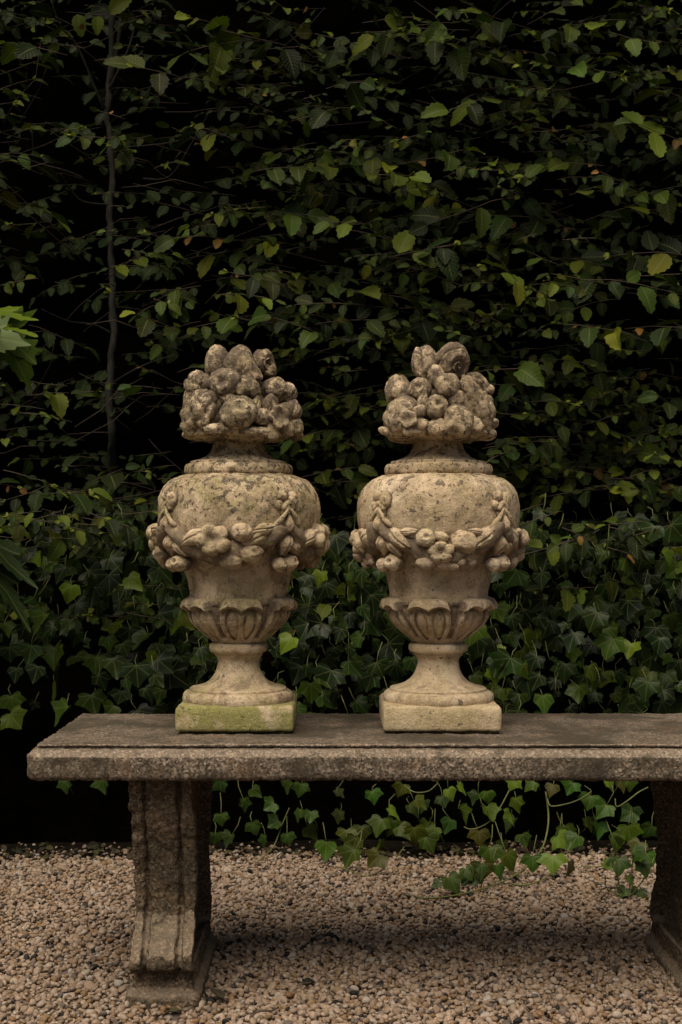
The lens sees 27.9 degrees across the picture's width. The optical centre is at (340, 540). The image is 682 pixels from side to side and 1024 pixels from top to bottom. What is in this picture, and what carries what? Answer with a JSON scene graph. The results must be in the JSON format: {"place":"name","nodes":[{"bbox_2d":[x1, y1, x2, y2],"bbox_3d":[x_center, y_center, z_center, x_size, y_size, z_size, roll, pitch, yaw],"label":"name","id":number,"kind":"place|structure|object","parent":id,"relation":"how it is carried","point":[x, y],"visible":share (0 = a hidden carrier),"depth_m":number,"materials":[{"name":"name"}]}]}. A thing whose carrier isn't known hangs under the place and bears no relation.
{"place":"outdoors","nodes":[
{"label":"outdoors","id":0,"kind":"place"},
{"bbox_2d":[0,839,656,859],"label":"soil ground","id":1,"kind":"structure","parent":0,"point":[392,846],"depth_m":3.52,"materials":[{"name":"brown soil"}]},
{"bbox_2d":[0,841,656,864],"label":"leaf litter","id":2,"kind":"object","parent":1,"relation":"on","point":[92,845],"visible":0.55,"depth_m":3.41,"materials":[{"name":"brown plant"}]},
{"bbox_2d":[0,0,681,843],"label":"hedge","id":3,"kind":"object","parent":1,"relation":"on","point":[340,210],"visible":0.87,"depth_m":3.89,"materials":[{"name":"green plant"}]},
{"bbox_2d":[0,493,681,898],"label":"ivy","id":4,"kind":"object","parent":3,"relation":"attached to","point":[136,665],"visible":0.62,"depth_m":3.45,"materials":[{"name":"green plant"}]},
{"bbox_2d":[0,840,681,1023],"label":"gravel path","id":5,"kind":"structure","parent":0,"point":[328,971],"depth_m":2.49,"materials":[{"name":"beige gravel"}]},
{"bbox_2d":[0,306,42,632],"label":"leafy shrub","id":6,"kind":"object","parent":5,"relation":"on","point":[18,351],"visible":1,"depth_m":2.98,"materials":[{"name":"green plant"}]},
{"bbox_2d":[161,1006,180,1016],"bbox_3d":[-0.277,0.771,2.245,0.028,0.014,0.024,0,0,23],"label":"fallen leaf","id":7,"kind":"object","parent":5,"relation":"on","point":[174,1008],"visible":1,"depth_m":2.25,"materials":[{"name":"brown plant"}]},
{"bbox_2d":[210,988,225,997],"bbox_3d":[-0.209,0.767,2.329,0.026,0.009,0.031,0,0,-10],"label":"fallen leaf","id":8,"kind":"object","parent":5,"relation":"on","point":[219,993],"visible":1,"depth_m":2.33,"materials":[{"name":"brown plant"}]},
{"bbox_2d":[250,1006,278,1016],"bbox_3d":[-0.123,0.767,2.234,0.051,0.006,0.010,-6,11,-25],"label":"fallen twig","id":9,"kind":"object","parent":5,"relation":"on","point":[256,1012],"visible":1,"depth_m":2.23,"materials":[{"name":"brown wood"}]},
{"bbox_2d":[290,980,311,983],"bbox_3d":[-0.071,0.767,2.380,0.042,0.006,0.010,-7,6,20],"label":"fallen twig","id":10,"kind":"object","parent":5,"relation":"on","point":[301,982],"visible":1,"depth_m":2.38,"materials":[{"name":"brown wood"}]},
{"bbox_2d":[302,977,315,982],"bbox_3d":[-0.055,0.771,2.396,0.028,0.014,0.024,0,0,-7],"label":"fallen leaf","id":11,"kind":"object","parent":5,"relation":"on","point":[308,979],"visible":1,"depth_m":2.40,"materials":[{"name":"brown plant"}]},
{"bbox_2d":[27,713,681,1010],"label":"stone bench","id":12,"kind":"object","parent":5,"relation":"on","point":[164,768],"visible":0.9,"depth_m":2.30,"materials":[{"name":"grey stone"}]},
{"bbox_2d":[146,344,329,733],"bbox_3d":[-0.184,-0.007,2.474,0.329,0.690,0.329,0,0,0],"label":"garden urn","id":13,"kind":"object","parent":12,"relation":"on","point":[237,533],"visible":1,"depth_m":2.39,"materials":[{"name":"stone"}]},
{"bbox_2d":[349,342,529,733],"bbox_3d":[0.175,-0.007,2.474,0.322,0.692,0.322,0,0,0],"label":"garden urn","id":14,"kind":"object","parent":12,"relation":"on","point":[438,537],"visible":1,"depth_m":2.39,"materials":[{"name":"stone"}]},
{"bbox_2d":[431,871,490,895],"bbox_3d":[0.262,0.750,2.988,0.133,0.057,0.052,0,0,0],"label":"ivy sprig","id":15,"kind":"object","parent":5,"relation":"on","point":[452,881],"visible":0.98,"depth_m":2.99,"materials":[{"name":"green plant"}]},
{"bbox_2d":[459,862,488,886],"bbox_3d":[0.295,0.745,3.041,0.067,0.066,0.032,0,0,8],"label":"ivy sprig","id":16,"kind":"object","parent":5,"relation":"on","point":[471,878],"visible":0.98,"depth_m":3.04,"materials":[{"name":"green plant"}]},
{"bbox_2d":[508,870,518,876],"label":"fallen leaf","id":17,"kind":"object","parent":5,"relation":"on","point":[512,873],"visible":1,"depth_m":3.16,"materials":[{"name":"brown plant"}]},
{"bbox_2d":[600,845,654,897],"bbox_3d":[0.635,0.727,2.987,0.152,0.126,0.050,0,0,-25],"label":"ivy sprig","id":18,"kind":"object","parent":5,"relation":"on","point":[620,865],"visible":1,"depth_m":2.98,"materials":[{"name":"green plant"}]}
]}

